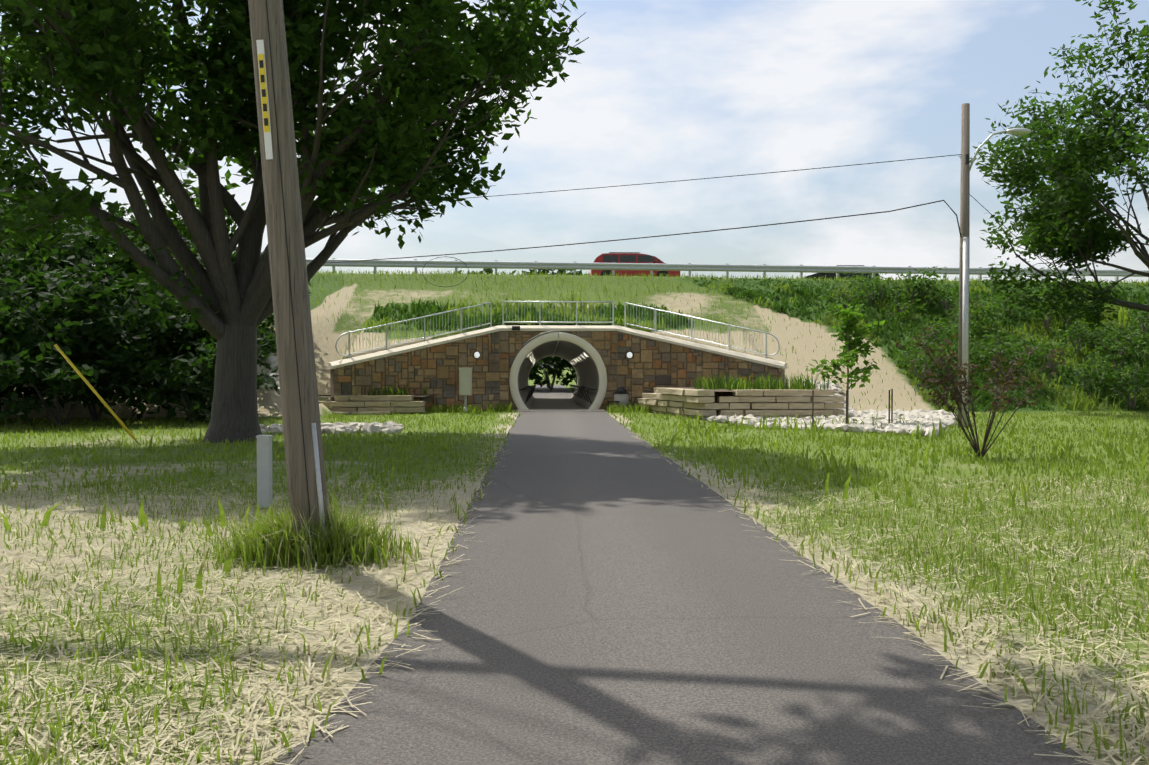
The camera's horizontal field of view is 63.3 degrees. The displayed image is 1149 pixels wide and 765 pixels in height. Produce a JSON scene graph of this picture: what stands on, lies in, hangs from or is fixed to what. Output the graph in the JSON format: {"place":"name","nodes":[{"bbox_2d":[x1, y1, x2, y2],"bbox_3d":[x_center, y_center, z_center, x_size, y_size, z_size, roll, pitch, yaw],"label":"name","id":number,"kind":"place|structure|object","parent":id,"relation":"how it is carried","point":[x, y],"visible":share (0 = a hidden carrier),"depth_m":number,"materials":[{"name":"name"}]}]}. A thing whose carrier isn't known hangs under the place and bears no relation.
{"place":"outdoors","nodes":[
{"label":"outdoors","id":0,"kind":"place"},
{"bbox_2d":[528,368,575,382],"bbox_3d":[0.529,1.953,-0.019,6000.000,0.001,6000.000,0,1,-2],"label":"foliage","id":1,"kind":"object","parent":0,"point":[550,378],"depth_m":174.14,"materials":[{"name":"green plant"}]},
{"bbox_2d":[533,385,572,397],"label":"path","id":2,"kind":"structure","parent":0,"point":[557,391],"depth_m":69.66,"materials":[{"name":"grey asphalt"}]},
{"bbox_2d":[330,331,784,409],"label":"stone wall","id":3,"kind":"structure","parent":0,"point":[332,382],"depth_m":33.94,"materials":[{"name":"brown stone"}]},
{"bbox_2d":[473,351,479,358],"bbox_3d":[-3.598,-1.016,34.303,0.298,0.300,0.160,0,1,-22],"label":"wall lamp","id":4,"kind":"object","parent":3,"relation":"attached to","point":[476,354],"visible":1,"depth_m":34.26,"materials":[{"name":"white glass"}]},
{"bbox_2d":[512,326,519,329],"bbox_3d":[-2.179,-2.023,34.730,0.300,0.160,0.080,0,1,-2],"label":"speaker box cap","id":5,"kind":"object","parent":3,"relation":"attached to","point":[515,327],"visible":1,"depth_m":34.69,"materials":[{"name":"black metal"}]},
{"bbox_2d":[328,325,786,368],"bbox_3d":[-0.567,-1.308,33.762,16.079,1.638,3.304,0,1,-2],"label":"wall coping","id":6,"kind":"object","parent":3,"relation":"on","point":[466,335],"visible":0.95,"depth_m":33.84,"materials":[{"name":"beige concrete"}]},
{"bbox_2d":[335,301,779,357],"bbox_3d":[-0.571,-1.962,33.888,15.537,2.184,2.759,0,1,-2],"label":"railing","id":7,"kind":"object","parent":6,"relation":"on","point":[612,322],"visible":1,"depth_m":34.14,"materials":[{"name":"grey metal"}]},
{"bbox_2d":[626,351,633,358],"bbox_3d":[2.058,-1.022,34.662,0.298,0.300,0.160,0,1,18],"label":"wall lamp","id":8,"kind":"object","parent":3,"relation":"attached to","point":[629,354],"visible":0.98,"depth_m":34.63,"materials":[{"name":"white glass"}]},
{"bbox_2d":[530,398,585,408],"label":"tunnel floor","id":9,"kind":"structure","parent":0,"point":[553,403],"depth_m":42.29,"materials":[{"name":"concrete"}]},
{"bbox_2d":[515,409,604,411],"bbox_3d":[-0.521,1.035,34.244,3.250,0.030,1.300,0,1,-2],"label":"threshold","id":10,"kind":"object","parent":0,"point":[560,410],"depth_m":34.05,"materials":[{"name":"grey concrete"}]},
{"bbox_2d":[0,271,1148,764],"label":"grassy ground","id":11,"kind":"structure","parent":0,"point":[812,347],"depth_m":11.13,"materials":[{"name":"green plant"}]},
{"bbox_2d":[0,170,312,426],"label":"shrubs","id":12,"kind":"object","parent":11,"relation":"on","point":[81,333],"depth_m":25.80,"materials":[{"name":"green plant"}]},
{"bbox_2d":[256,435,272,507],"bbox_3d":[-3.539,1.014,10.641,0.150,0.825,0.130,0,1,-2],"label":"utility pedestal","id":13,"kind":"object","parent":11,"relation":"on","point":[264,466],"visible":0.89,"depth_m":10.58,"materials":[{"name":"grey metal"}]},
{"bbox_2d":[248,0,328,545],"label":"utility pole","id":14,"kind":"object","parent":11,"relation":"on","point":[305,468],"visible":0.77,"depth_m":7.53,"materials":[{"name":"brown wood"}]},
{"bbox_2d":[0,0,588,442],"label":"tree","id":15,"kind":"object","parent":11,"relation":"on","point":[232,81],"depth_m":19.19,"materials":[{"name":"green plant"}]},
{"bbox_2d":[334,331,499,410],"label":"wingwall stones","id":16,"kind":"object","parent":11,"relation":"on","point":[490,372],"visible":0.83,"depth_m":33.69,"materials":[{"name":"brown stone"}]},
{"bbox_2d":[458,368,472,411],"bbox_3d":[-3.768,0.277,32.228,0.460,1.582,0.315,0,1,-2],"label":"sign","id":17,"kind":"object","parent":11,"relation":"on","point":[465,382],"visible":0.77,"depth_m":32.09,"materials":[{"name":"metal"}]},
{"bbox_2d":[458,268,584,390],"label":"trees","id":18,"kind":"object","parent":11,"relation":"on","point":[561,365],"depth_m":73.64,"materials":[{"name":"green plant"}]},
{"bbox_2d":[509,332,606,409],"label":"tunnel","id":19,"kind":"structure","parent":11,"relation":"on","point":[591,372],"depth_m":36.02,"materials":[{"name":"grey concrete"}]},
{"bbox_2d":[523,331,558,356],"bbox_3d":[-1.627,-1.752,46.185,1.373,0.751,22.992,0,1,-2],"label":"joint","id":20,"kind":"object","parent":19,"relation":"attached to","point":[543,333],"visible":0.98,"depth_m":34.71,"materials":[{"name":"grey concrete"}]},
{"bbox_2d":[527,352,588,365],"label":"tunnel lights","id":21,"kind":"object","parent":19,"relation":"attached to","point":[570,362],"visible":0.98,"depth_m":42.79},
{"bbox_2d":[519,384,597,403],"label":"tunnel handrails","id":22,"kind":"object","parent":19,"relation":"attached to","point":[531,389],"visible":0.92,"depth_m":40.12,"materials":[{"name":"grey metal"}]},
{"bbox_2d":[500,331,615,409],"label":"headwall stones","id":23,"kind":"object","parent":11,"relation":"on","point":[507,349],"visible":0.83,"depth_m":34.86,"materials":[{"name":"brown stone"}]},
{"bbox_2d":[318,387,825,396],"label":"planter soil","id":24,"kind":"structure","parent":11,"relation":"on","point":[715,390],"depth_m":32.12,"materials":[{"name":"brown soil"}]},
{"bbox_2d":[368,372,828,395],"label":"planter grasses","id":25,"kind":"object","parent":24,"relation":"on","point":[757,384],"visible":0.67,"depth_m":30.46,"materials":[{"name":"green plant"}]},
{"bbox_2d":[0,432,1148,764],"bbox_3d":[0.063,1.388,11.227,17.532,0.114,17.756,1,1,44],"label":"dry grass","id":26,"kind":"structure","parent":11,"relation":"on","point":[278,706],"depth_m":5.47,"materials":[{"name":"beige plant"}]},
{"bbox_2d":[0,408,1148,495],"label":"grass","id":27,"kind":"structure","parent":11,"relation":"on","point":[1082,461],"depth_m":17.66,"materials":[{"name":"green plant"}]},
{"bbox_2d":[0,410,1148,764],"bbox_3d":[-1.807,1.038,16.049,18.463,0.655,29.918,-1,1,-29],"label":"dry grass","id":28,"kind":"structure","parent":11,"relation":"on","point":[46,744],"depth_m":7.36,"materials":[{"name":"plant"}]},
{"bbox_2d":[0,372,1148,598],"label":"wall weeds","id":29,"kind":"object","parent":11,"relation":"on","point":[452,408],"visible":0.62,"depth_m":15.22,"materials":[{"name":"green plant"}]},
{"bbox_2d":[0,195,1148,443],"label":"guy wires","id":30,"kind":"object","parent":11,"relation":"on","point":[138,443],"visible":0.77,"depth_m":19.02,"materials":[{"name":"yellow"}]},
{"bbox_2d":[3,268,1148,416],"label":"embankment grass","id":31,"kind":"structure","parent":11,"relation":"on","point":[611,275],"depth_m":42.32,"materials":[{"name":"green plant"}]},
{"bbox_2d":[109,256,1148,282],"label":"guardrail","id":32,"kind":"object","parent":31,"relation":"on","point":[688,267],"visible":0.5,"depth_m":45.95,"materials":[{"name":"metal"}]},
{"bbox_2d":[319,388,844,418],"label":"limestone block walls","id":33,"kind":"structure","parent":11,"relation":"on","point":[693,402],"depth_m":29.04,"materials":[{"name":"beige stone"}]},
{"bbox_2d":[259,356,957,436],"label":"riprap rocks","id":34,"kind":"object","parent":11,"relation":"on","point":[925,417],"visible":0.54,"depth_m":26.76,"materials":[{"name":"white stone"}]},
{"bbox_2d":[805,302,884,423],"bbox_3d":[7.300,-0.402,25.135,2.059,3.577,1.877,0,1,-2],"label":"sapling","id":35,"kind":"object","parent":34,"relation":"on","point":[855,315],"depth_m":25.17,"materials":[{"name":"green plant"}]},
{"bbox_2d":[614,387,628,410],"bbox_3d":[1.732,0.601,34.470,0.570,0.860,0.570,0,1,-2],"label":"trash can","id":36,"kind":"object","parent":11,"relation":"on","point":[621,394],"visible":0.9,"depth_m":34.27,"materials":[{"name":"black metal"}]},
{"bbox_2d":[617,334,781,410],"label":"wingwall stones","id":37,"kind":"object","parent":11,"relation":"on","point":[659,367],"visible":0.69,"depth_m":34.13,"materials":[{"name":"brown stone"}]},
{"bbox_2d":[364,277,1148,410],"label":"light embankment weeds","id":38,"kind":"object","parent":11,"relation":"on","point":[1074,400],"visible":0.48,"depth_m":38.23,"materials":[{"name":"green plant"}]},
{"bbox_2d":[371,275,1148,411],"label":"embankment weeds","id":39,"kind":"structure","parent":11,"relation":"on","point":[803,294],"depth_m":38.60,"materials":[{"name":"green plant"}]},
{"bbox_2d":[812,389,892,425],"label":"posts","id":40,"kind":"object","parent":11,"relation":"on","point":[846,407],"visible":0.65,"depth_m":24.55,"materials":[{"name":"brown wood"}]},
{"bbox_2d":[894,323,1065,457],"bbox_3d":[7.101,0.142,16.065,2.713,2.403,1.910,0,1,-2],"label":"red shrub","id":41,"kind":"object","parent":11,"relation":"on","point":[964,382],"depth_m":16.21,"materials":[{"name":"plant"}]},
{"bbox_2d":[813,266,1148,409],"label":"shrubs","id":42,"kind":"object","parent":11,"relation":"on","point":[1112,373],"depth_m":37.73,"materials":[{"name":"green plant"}]},
{"bbox_2d":[957,103,1030,427],"bbox_3d":[11.394,-3.016,25.250,1.959,9.000,0.334,0,1,-2],"label":"utility pole","id":43,"kind":"object","parent":11,"relation":"on","point":[963,343],"visible":0.96,"depth_m":25.12,"materials":[{"name":"brown wood"}]},
{"bbox_2d":[64,154,961,286],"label":"overhead cables","id":44,"kind":"object","parent":43,"relation":"attached to","point":[662,235],"visible":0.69,"depth_m":27.73,"materials":[{"name":"black plastic"}]},
{"bbox_2d":[0,0,1148,367],"label":"sky","id":45,"kind":"structure","parent":0,"point":[664,91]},
{"bbox_2d":[590,252,679,276],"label":"red minivan","id":46,"kind":"object","parent":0,"point":[625,257],"visible":0.48,"depth_m":48.03,"materials":[{"name":"red metal"}]},
{"bbox_2d":[272,411,1092,764],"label":"asphalt path","id":47,"kind":"structure","parent":0,"point":[620,595],"depth_m":5.17,"materials":[{"name":"grey asphalt"}]},
{"bbox_2d":[803,265,879,279],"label":"dark car","id":48,"kind":"object","parent":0,"point":[827,275],"visible":0.12,"depth_m":53.66,"materials":[{"name":"black metal"}]},
{"bbox_2d":[958,0,1148,340],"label":"tree","id":49,"kind":"object","parent":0,"point":[1080,163],"depth_m":31.79,"materials":[{"name":"green plant"}]}
]}

